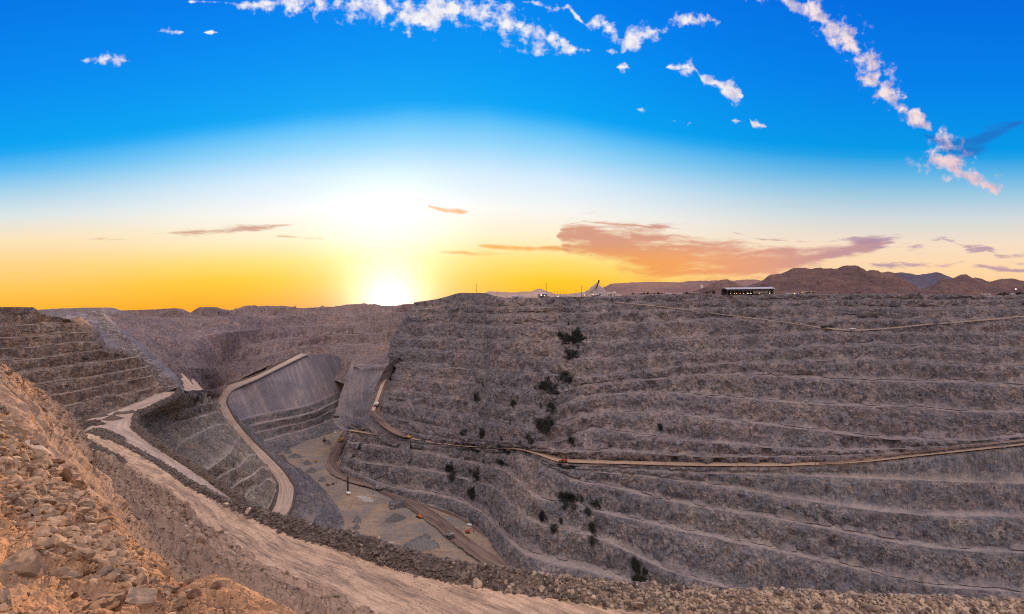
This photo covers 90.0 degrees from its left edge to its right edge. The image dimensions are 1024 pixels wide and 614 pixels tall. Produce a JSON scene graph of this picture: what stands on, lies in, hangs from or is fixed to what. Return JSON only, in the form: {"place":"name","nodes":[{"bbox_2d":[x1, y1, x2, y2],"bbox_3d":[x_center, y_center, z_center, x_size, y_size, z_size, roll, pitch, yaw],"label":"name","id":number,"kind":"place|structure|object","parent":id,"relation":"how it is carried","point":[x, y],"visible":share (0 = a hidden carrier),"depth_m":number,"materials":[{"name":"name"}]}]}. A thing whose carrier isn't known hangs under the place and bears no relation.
{"place":"outdoors","nodes":[
{"label":"outdoors","id":0,"kind":"place"},
{"bbox_2d":[0,307,163,420],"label":"terrain","id":1,"kind":"structure","parent":0,"point":[78,368],"depth_m":428.57,"materials":[{"name":"stone"}]},
{"bbox_2d":[38,307,128,317],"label":"hill","id":2,"kind":"structure","parent":0,"point":[52,312],"depth_m":1346.35,"materials":[{"name":"stone"}]},
{"bbox_2d":[57,312,184,391],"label":"terrain","id":3,"kind":"structure","parent":0,"point":[167,371],"depth_m":536.18,"materials":[{"name":"stone"}]},
{"bbox_2d":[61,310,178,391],"bbox_3d":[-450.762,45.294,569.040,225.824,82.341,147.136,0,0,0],"label":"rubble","id":4,"kind":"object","parent":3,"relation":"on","point":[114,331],"visible":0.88,"depth_m":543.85,"materials":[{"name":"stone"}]},
{"bbox_2d":[0,413,295,613],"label":"terrain","id":5,"kind":"structure","parent":0,"point":[42,593],"depth_m":8.62,"materials":[{"name":"stone"}]},
{"bbox_2d":[0,587,13,607],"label":"boulder","id":6,"kind":"object","parent":5,"relation":"on","point":[6,594],"visible":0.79,"depth_m":5.98,"materials":[{"name":"grey stone"}]},
{"bbox_2d":[7,430,23,442],"bbox_3d":[-17.513,4.635,17.927,0.650,0.754,0.408,-1,45,-10],"label":"boulder","id":7,"kind":"object","parent":5,"relation":"on","point":[18,435],"visible":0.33,"depth_m":17.89,"materials":[{"name":"brown stone"}]},
{"bbox_2d":[4,426,26,441],"bbox_3d":[-17.834,4.547,18.108,1.036,0.492,0.658,19,4,-22],"label":"boulder","id":8,"kind":"object","parent":5,"relation":"on","point":[22,431],"visible":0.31,"depth_m":18.33,"materials":[{"name":"orange stone"}]},
{"bbox_2d":[16,442,27,449],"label":"boulder","id":9,"kind":"object","parent":5,"relation":"on","point":[21,444],"visible":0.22,"depth_m":16.96,"materials":[{"name":"orange stone"}]},
{"bbox_2d":[0,548,48,577],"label":"boulder","id":10,"kind":"object","parent":5,"relation":"on","point":[29,562],"visible":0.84,"depth_m":7.29,"materials":[{"name":"grey stone"}]},
{"bbox_2d":[26,466,37,476],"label":"boulder","id":11,"kind":"object","parent":5,"relation":"on","point":[31,469],"visible":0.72,"depth_m":14.93,"materials":[{"name":"orange stone"}]},
{"bbox_2d":[33,501,40,507],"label":"boulder","id":12,"kind":"object","parent":5,"relation":"on","point":[37,504],"visible":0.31,"depth_m":11.39,"materials":[{"name":"brown stone"}]},
{"bbox_2d":[30,544,45,550],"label":"boulder","id":13,"kind":"object","parent":5,"relation":"on","point":[37,547],"visible":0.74,"depth_m":8.28,"materials":[{"name":"beige stone"}]},
{"bbox_2d":[29,445,51,455],"bbox_3d":[-17.773,5.476,19.244,0.884,0.599,0.489,0,0,20],"label":"boulder","id":14,"kind":"object","parent":5,"relation":"on","point":[38,449],"visible":0.69,"depth_m":19.15,"materials":[{"name":"beige stone"}]},
{"bbox_2d":[39,452,53,467],"bbox_3d":[-16.940,5.624,18.616,0.505,0.565,0.672,-1,18,-16],"label":"boulder","id":15,"kind":"object","parent":5,"relation":"on","point":[46,457],"visible":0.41,"depth_m":18.53,"materials":[{"name":"grey stone"}]},
{"bbox_2d":[43,500,56,504],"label":"boulder","id":16,"kind":"object","parent":5,"relation":"on","point":[52,502],"visible":0.62,"depth_m":11.99,"materials":[{"name":"orange stone"}]},
{"bbox_2d":[48,492,60,497],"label":"boulder","id":17,"kind":"object","parent":5,"relation":"on","point":[55,494],"visible":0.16,"depth_m":12.95,"materials":[{"name":"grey stone"}]},
{"bbox_2d":[50,469,60,476],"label":"boulder","id":18,"kind":"object","parent":5,"relation":"on","point":[57,472],"visible":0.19,"depth_m":17.08,"materials":[{"name":"orange stone"}]},
{"bbox_2d":[52,459,65,464],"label":"boulder","id":19,"kind":"object","parent":5,"relation":"on","point":[59,461],"visible":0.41,"depth_m":19.26,"materials":[{"name":"orange stone"}]},
{"bbox_2d":[50,495,68,504],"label":"boulder","id":20,"kind":"object","parent":5,"relation":"on","point":[63,499],"visible":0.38,"depth_m":12.36,"materials":[{"name":"grey stone"}]},
{"bbox_2d":[53,503,67,514],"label":"boulder","id":21,"kind":"object","parent":5,"relation":"on","point":[61,508],"visible":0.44,"depth_m":11.99,"materials":[{"name":"orange stone"}]},
{"bbox_2d":[60,468,72,481],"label":"boulder","id":22,"kind":"object","parent":5,"relation":"on","point":[66,475],"visible":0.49,"depth_m":17.33,"materials":[{"name":"orange stone"}]},
{"bbox_2d":[63,548,75,553],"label":"boulder","id":23,"kind":"object","parent":5,"relation":"on","point":[67,550],"visible":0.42,"depth_m":8.77,"materials":[{"name":"orange stone"}]},
{"bbox_2d":[65,520,75,525],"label":"boulder","id":24,"kind":"object","parent":5,"relation":"on","point":[71,522],"visible":0.3,"depth_m":11.55,"materials":[{"name":"orange stone"}]},
{"bbox_2d":[68,529,85,535],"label":"boulder","id":25,"kind":"object","parent":5,"relation":"on","point":[82,532],"visible":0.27,"depth_m":10.27,"materials":[{"name":"orange stone"}]},
{"bbox_2d":[67,479,87,489],"bbox_3d":[-14.540,6.012,17.096,0.449,0.582,0.354,-40,42,-10],"label":"boulder","id":26,"kind":"object","parent":5,"relation":"on","point":[81,485],"visible":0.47,"depth_m":17.06,"materials":[{"name":"orange stone"}]},
{"bbox_2d":[75,517,82,525],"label":"boulder","id":27,"kind":"object","parent":5,"relation":"on","point":[79,521],"visible":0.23,"depth_m":11.84,"materials":[{"name":"orange stone"}]},
{"bbox_2d":[76,552,85,561],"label":"boulder","id":28,"kind":"object","parent":5,"relation":"on","point":[81,557],"visible":1,"depth_m":8.59,"materials":[{"name":"orange stone"}]},
{"bbox_2d":[76,512,85,521],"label":"boulder","id":29,"kind":"object","parent":5,"relation":"on","point":[78,515],"visible":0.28,"depth_m":12.48,"materials":[{"name":"orange stone"}]},
{"bbox_2d":[79,523,89,530],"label":"boulder","id":30,"kind":"object","parent":5,"relation":"on","point":[85,526],"visible":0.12,"depth_m":10.92,"materials":[{"name":"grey stone"}]},
{"bbox_2d":[83,562,95,574],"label":"boulder","id":31,"kind":"object","parent":5,"relation":"on","point":[90,568],"visible":0.92,"depth_m":8.37,"materials":[{"name":"orange stone"}]},
{"bbox_2d":[89,525,97,530],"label":"boulder","id":32,"kind":"object","parent":5,"relation":"on","point":[92,527],"visible":0.09,"depth_m":11.61,"materials":[{"name":"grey stone"}]},
{"bbox_2d":[92,532,101,538],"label":"boulder","id":33,"kind":"object","parent":5,"relation":"on","point":[95,534],"visible":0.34,"depth_m":10.68,"materials":[{"name":"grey stone"}]},
{"bbox_2d":[95,516,113,522],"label":"boulder","id":34,"kind":"object","parent":5,"relation":"on","point":[101,519],"visible":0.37,"depth_m":12.96,"materials":[{"name":"orange stone"}]},
{"bbox_2d":[81,589,128,611],"bbox_3d":[-5.797,4.233,7.292,0.449,0.222,0.423,6,21,-17],"label":"boulder","id":35,"kind":"object","parent":5,"relation":"on","point":[113,601],"visible":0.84,"depth_m":7.25,"materials":[{"name":"orange stone"}]},
{"bbox_2d":[112,563,137,575],"bbox_3d":[-6.568,4.473,8.650,0.426,0.176,0.311,34,1,-12],"label":"boulder","id":36,"kind":"object","parent":5,"relation":"on","point":[132,569],"visible":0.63,"depth_m":8.67,"materials":[{"name":"orange stone"}]},
{"bbox_2d":[125,587,157,608],"bbox_3d":[-5.871,4.635,8.088,0.387,0.282,0.559,13,-15,36],"label":"boulder","id":37,"kind":"object","parent":5,"relation":"on","point":[144,598],"visible":0.84,"depth_m":8.04,"materials":[{"name":"grey stone"}]},
{"bbox_2d":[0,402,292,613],"bbox_3d":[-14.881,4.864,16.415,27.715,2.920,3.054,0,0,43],"label":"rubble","id":38,"kind":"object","parent":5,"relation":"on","point":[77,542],"visible":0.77,"depth_m":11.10,"materials":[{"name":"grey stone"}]},
{"bbox_2d":[148,577,155,583],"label":"boulder","id":39,"kind":"object","parent":5,"relation":"on","point":[152,580],"visible":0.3,"depth_m":9.41,"materials":[{"name":"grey stone"}]},
{"bbox_2d":[162,588,171,598],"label":"boulder","id":40,"kind":"object","parent":5,"relation":"on","point":[167,591],"visible":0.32,"depth_m":9.52,"materials":[{"name":"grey stone"}]},
{"bbox_2d":[167,586,180,593],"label":"boulder","id":41,"kind":"object","parent":5,"relation":"on","point":[175,590],"visible":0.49,"depth_m":10.62,"materials":[{"name":"orange stone"}]},
{"bbox_2d":[187,588,201,598],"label":"boulder","id":42,"kind":"object","parent":5,"relation":"on","point":[193,593],"visible":0.88,"depth_m":9.27,"materials":[{"name":"orange stone"}]},
{"bbox_2d":[211,581,221,589],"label":"boulder","id":43,"kind":"object","parent":5,"relation":"on","point":[216,585],"visible":1,"depth_m":9.84,"materials":[{"name":"orange stone"}]},
{"bbox_2d":[81,389,229,497],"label":"road","id":44,"kind":"structure","parent":0,"point":[121,427],"depth_m":345.33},
{"bbox_2d":[80,420,101,427],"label":"berm","id":45,"kind":"structure","parent":44,"relation":"on","point":[92,423],"depth_m":367.21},
{"bbox_2d":[79,419,105,429],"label":"rubble","id":46,"kind":"object","parent":44,"relation":"on","point":[84,423],"visible":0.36,"depth_m":364.87,"materials":[{"name":"stone"}]},
{"bbox_2d":[81,414,108,418],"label":"berm","id":47,"kind":"structure","parent":44,"relation":"on","point":[91,416],"depth_m":392.47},
{"bbox_2d":[85,427,125,440],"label":"rubble","id":48,"kind":"object","parent":44,"relation":"on","point":[109,432],"visible":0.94,"depth_m":332.46,"materials":[{"name":"stone"}]},
{"bbox_2d":[102,415,123,420],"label":"rubble mound","id":49,"kind":"object","parent":44,"relation":"on","point":[112,418],"visible":0.98,"depth_m":385.45,"materials":[{"name":"gravel"}]},
{"bbox_2d":[113,410,134,414],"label":"berm","id":50,"kind":"structure","parent":44,"relation":"on","point":[123,412],"depth_m":406.18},
{"bbox_2d":[131,383,248,503],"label":"berm","id":51,"kind":"structure","parent":44,"relation":"on","point":[184,461],"depth_m":299.61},
{"bbox_2d":[130,384,249,502],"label":"rubble","id":52,"kind":"object","parent":44,"relation":"on","point":[176,392],"visible":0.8,"depth_m":318.62,"materials":[{"name":"stone"}]},
{"bbox_2d":[73,309,265,401],"bbox_3d":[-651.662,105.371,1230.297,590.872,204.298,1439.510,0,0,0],"label":"terrain","id":53,"kind":"structure","parent":0,"point":[199,351],"depth_m":1140.08,"materials":[{"name":"stone"}]},
{"bbox_2d":[121,307,229,317],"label":"hill","id":54,"kind":"structure","parent":0,"point":[209,312],"depth_m":1993.81,"materials":[{"name":"stone"}]},
{"bbox_2d":[159,310,206,317],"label":"hill","id":55,"kind":"structure","parent":0,"point":[177,313],"depth_m":1597.90,"materials":[{"name":"stone"}]},
{"bbox_2d":[181,373,196,390],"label":"road","id":56,"kind":"structure","parent":0,"point":[188,385],"depth_m":675.95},
{"bbox_2d":[0,364,379,613],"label":"terrain","id":57,"kind":"structure","parent":0,"point":[18,401],"depth_m":73.13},
{"bbox_2d":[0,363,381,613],"bbox_3d":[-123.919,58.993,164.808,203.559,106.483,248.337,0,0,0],"label":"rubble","id":58,"kind":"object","parent":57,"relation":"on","point":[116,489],"visible":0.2,"depth_m":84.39,"materials":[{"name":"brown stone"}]},
{"bbox_2d":[197,537,204,545],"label":"boulder","id":59,"kind":"object","parent":57,"relation":"on","point":[201,540],"visible":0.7,"depth_m":81.00,"materials":[{"name":"orange stone"}]},
{"bbox_2d":[191,378,202,390],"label":"road","id":60,"kind":"structure","parent":0,"point":[196,385],"depth_m":745.86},
{"bbox_2d":[140,392,276,508],"bbox_3d":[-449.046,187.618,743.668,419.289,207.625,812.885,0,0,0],"label":"terrain","id":61,"kind":"structure","parent":0,"point":[202,432],"depth_m":719.45,"materials":[{"name":"stone"}]},
{"bbox_2d":[219,353,300,510],"bbox_3d":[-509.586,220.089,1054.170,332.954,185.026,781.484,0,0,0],"label":"berm","id":62,"kind":"structure","parent":0,"point":[275,498],"depth_m":1188.79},
{"bbox_2d":[226,397,295,514],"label":"terrain","id":63,"kind":"structure","parent":0,"point":[284,471],"depth_m":896.90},
{"bbox_2d":[218,353,306,514],"bbox_3d":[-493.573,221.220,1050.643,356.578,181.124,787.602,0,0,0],"label":"road","id":64,"kind":"structure","parent":0,"point":[284,499],"depth_m":908.94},
{"bbox_2d":[229,354,308,393],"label":"terrain","id":65,"kind":"structure","parent":0,"point":[267,374],"depth_m":1214.97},
{"bbox_2d":[228,354,343,420],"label":"terrain","id":66,"kind":"structure","parent":0,"point":[307,380],"depth_m":1258.45,"materials":[{"name":"stone"}]},
{"bbox_2d":[232,411,343,529],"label":"terrain","id":67,"kind":"structure","parent":0,"point":[314,502],"depth_m":837.28,"materials":[{"name":"gravel"}]},
{"bbox_2d":[242,392,340,454],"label":"terrain","id":68,"kind":"structure","parent":0,"point":[279,433],"depth_m":1176.05,"materials":[{"name":"stone"}]},
{"bbox_2d":[218,303,412,382],"bbox_3d":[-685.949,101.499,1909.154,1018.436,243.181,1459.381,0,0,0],"label":"terrain","id":69,"kind":"structure","parent":0,"point":[345,333],"depth_m":1827.86,"materials":[{"name":"stone"}]},
{"bbox_2d":[335,367,384,417],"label":"terrain","id":70,"kind":"structure","parent":0,"point":[358,388],"depth_m":1336.17,"materials":[{"name":"stone"}]},
{"bbox_2d":[350,352,388,367],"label":"terrain","id":71,"kind":"structure","parent":0,"point":[376,359],"depth_m":1503.58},
{"bbox_2d":[352,365,386,366],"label":"terrain","id":72,"kind":"structure","parent":0,"point":[369,366],"depth_m":1352.62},
{"bbox_2d":[340,409,409,479],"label":"terrain","id":73,"kind":"structure","parent":0,"point":[403,446],"depth_m":953.94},
{"bbox_2d":[372,380,385,410],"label":"road","id":74,"kind":"structure","parent":0,"point":[378,394],"depth_m":1097.64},
{"bbox_2d":[86,428,672,613],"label":"road","id":75,"kind":"structure","parent":0,"point":[267,545],"depth_m":122.33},
{"bbox_2d":[86,429,123,438],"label":"rubble mound","id":76,"kind":"object","parent":75,"relation":"on","point":[101,434],"visible":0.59,"depth_m":333.15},
{"bbox_2d":[86,439,126,463],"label":"berm","id":77,"kind":"structure","parent":75,"relation":"on","point":[123,461],"depth_m":285.49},
{"bbox_2d":[85,439,127,461],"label":"rubble","id":78,"kind":"object","parent":77,"relation":"on","point":[106,448],"visible":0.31,"depth_m":282.77,"materials":[{"name":"stone"}]},
{"bbox_2d":[107,442,644,613],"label":"rubble","id":79,"kind":"object","parent":75,"relation":"on","point":[364,571],"visible":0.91,"depth_m":115.49,"materials":[{"name":"beige stone"}]},
{"bbox_2d":[95,430,1023,613],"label":"rubble","id":80,"kind":"object","parent":75,"relation":"on","point":[383,554],"visible":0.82,"depth_m":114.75,"materials":[{"name":"stone"}]},
{"bbox_2d":[473,577,481,587],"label":"boulder","id":81,"kind":"object","parent":80,"relation":"on","point":[477,582],"visible":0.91,"depth_m":110.29,"materials":[{"name":"beige stone"}]},
{"bbox_2d":[111,436,1023,613],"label":"berm","id":82,"kind":"structure","parent":75,"relation":"on","point":[826,609],"depth_m":99.83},
{"bbox_2d":[631,602,643,607],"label":"boulder","id":83,"kind":"object","parent":82,"relation":"on","point":[636,604],"visible":1,"depth_m":98.66,"materials":[{"name":"beige stone"}]},
{"bbox_2d":[868,604,880,609],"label":"boulder","id":84,"kind":"object","parent":82,"relation":"on","point":[873,607],"visible":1,"depth_m":93.92,"materials":[{"name":"beige stone"}]},
{"bbox_2d":[363,359,404,445],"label":"terrain","id":85,"kind":"structure","parent":0,"point":[371,423],"depth_m":1035.36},
{"bbox_2d":[370,358,407,436],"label":"road","id":86,"kind":"structure","parent":0,"point":[376,414],"depth_m":1040.88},
{"bbox_2d":[283,430,507,564],"bbox_3d":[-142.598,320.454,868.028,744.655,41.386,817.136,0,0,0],"label":"ground","id":87,"kind":"structure","parent":0,"point":[401,532],"depth_m":818.13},
{"bbox_2d":[346,476,350,494],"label":"drill rig","id":88,"kind":"object","parent":87,"relation":"on","point":[348,492],"visible":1,"depth_m":891.17,"materials":[{"name":"metal"}]},
{"bbox_2d":[357,496,373,501],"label":"rubble mound","id":89,"kind":"object","parent":87,"relation":"on","point":[365,497],"visible":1,"depth_m":867.02,"materials":[{"name":"gravel"}]},
{"bbox_2d":[350,493,380,500],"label":"rubble","id":90,"kind":"object","parent":87,"relation":"on","point":[366,496],"visible":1,"depth_m":873.12,"materials":[{"name":"beige stone"}]},
{"bbox_2d":[287,440,462,552],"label":"rubble","id":91,"kind":"object","parent":87,"relation":"on","point":[425,534],"visible":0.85,"depth_m":770.72,"materials":[{"name":"grey stone"}]},
{"bbox_2d":[384,513,405,522],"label":"rubble mound","id":92,"kind":"object","parent":87,"relation":"on","point":[395,518],"visible":1,"depth_m":795.47,"materials":[{"name":"gravel"}]},
{"bbox_2d":[389,499,405,509],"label":"mound","id":93,"kind":"object","parent":87,"relation":"on","point":[396,504],"visible":1,"depth_m":839.76,"materials":[{"name":"gravel"}]},
{"bbox_2d":[403,536,439,550],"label":"rubble mound","id":94,"kind":"object","parent":87,"relation":"on","point":[424,546],"visible":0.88,"depth_m":712.84,"materials":[{"name":"gravel"}]},
{"bbox_2d":[325,416,508,565],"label":"road","id":95,"kind":"structure","parent":0,"point":[459,539],"depth_m":815.65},
{"bbox_2d":[446,531,454,538],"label":"haul truck","id":96,"kind":"object","parent":95,"relation":"on","point":[450,534],"visible":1,"depth_m":737.75,"materials":[{"name":"paint"}]},
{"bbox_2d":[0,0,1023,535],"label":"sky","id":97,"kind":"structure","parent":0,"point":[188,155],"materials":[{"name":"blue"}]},
{"bbox_2d":[486,289,621,297],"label":"hill","id":98,"kind":"structure","parent":0,"point":[527,294],"depth_m":1619.37,"materials":[{"name":"stone"}]},
{"bbox_2d":[616,291,664,295],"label":"hill","id":99,"kind":"structure","parent":0,"point":[624,293],"depth_m":2064.70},
{"bbox_2d":[333,293,1023,466],"bbox_3d":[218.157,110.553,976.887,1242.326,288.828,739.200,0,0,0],"label":"terrain","id":100,"kind":"structure","parent":0,"point":[702,382],"depth_m":807.49,"materials":[{"name":"stone"}]},
{"bbox_2d":[603,279,759,294],"bbox_3d":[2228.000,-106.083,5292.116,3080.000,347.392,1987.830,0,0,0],"label":"hill","id":101,"kind":"structure","parent":0,"point":[675,288],"depth_m":4923.61,"materials":[{"name":"stone"}]},
{"bbox_2d":[341,430,1023,597],"bbox_3d":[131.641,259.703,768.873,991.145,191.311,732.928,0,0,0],"label":"terrain","id":102,"kind":"structure","parent":0,"point":[949,525],"depth_m":620.56,"materials":[{"name":"stone"}]},
{"bbox_2d":[633,563,639,575],"bbox_3d":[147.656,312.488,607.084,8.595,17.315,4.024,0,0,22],"label":"shrub","id":103,"kind":"object","parent":102,"relation":"on","point":[635,567],"visible":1,"depth_m":606.90,"materials":[{"name":"green plant"}]},
{"bbox_2d":[348,429,1023,465],"bbox_3d":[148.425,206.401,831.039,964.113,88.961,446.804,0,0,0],"label":"road","id":104,"kind":"structure","parent":0,"point":[549,456],"depth_m":688.73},
{"bbox_2d":[614,301,816,326],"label":"road","id":105,"kind":"structure","parent":0,"point":[715,313],"depth_m":897.25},
{"bbox_2d":[683,279,776,294],"bbox_3d":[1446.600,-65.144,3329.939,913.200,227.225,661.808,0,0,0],"label":"hill","id":106,"kind":"structure","parent":0,"point":[717,286],"depth_m":3222.82,"materials":[{"name":"stone"}]},
{"bbox_2d":[746,265,919,293],"bbox_3d":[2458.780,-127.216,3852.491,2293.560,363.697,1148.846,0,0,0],"label":"hill","id":107,"kind":"structure","parent":0,"point":[848,279],"depth_m":3597.03,"materials":[{"name":"stone"}]},
{"bbox_2d":[817,316,1023,330],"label":"road","id":108,"kind":"structure","parent":0,"point":[919,325],"depth_m":804.50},
{"bbox_2d":[819,439,1023,462],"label":"road","id":109,"kind":"structure","parent":0,"point":[919,451],"depth_m":636.65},
{"bbox_2d":[895,272,950,289],"bbox_3d":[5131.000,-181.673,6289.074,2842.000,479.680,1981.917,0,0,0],"label":"hill","id":110,"kind":"structure","parent":0,"point":[921,281],"depth_m":6031.65,"materials":[{"name":"stone"}]},
{"bbox_2d":[913,274,1008,295],"bbox_3d":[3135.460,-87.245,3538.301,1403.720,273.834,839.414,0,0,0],"label":"hill","id":111,"kind":"structure","parent":0,"point":[965,284],"depth_m":3349.90,"materials":[{"name":"stone"}]},
{"bbox_2d":[973,277,1023,294],"bbox_3d":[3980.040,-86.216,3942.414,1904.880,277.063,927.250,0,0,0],"label":"hill","id":112,"kind":"structure","parent":0,"point":[1010,285],"depth_m":3772.56,"materials":[{"name":"stone"}]},
{"bbox_3d":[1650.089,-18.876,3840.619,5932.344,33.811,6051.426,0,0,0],"label":"ground","id":113,"kind":"structure","parent":0,"visible":0},
{"bbox_2d":[538,293,549,297],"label":"plant building","id":114,"kind":"structure","parent":113,"relation":"on","point":[542,295],"depth_m":1032.39,"materials":[{"name":"grey metal"}]},
{"bbox_2d":[580,283,607,296],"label":"stockpile","id":115,"kind":"object","parent":113,"relation":"on","point":[601,290],"visible":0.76,"depth_m":1061.62,"materials":[{"name":"gravel"}]},
{"bbox_2d":[721,287,775,294],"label":"shed","id":116,"kind":"structure","parent":113,"relation":"on","point":[747,290],"depth_m":940.83,"materials":[{"name":"black metal"}]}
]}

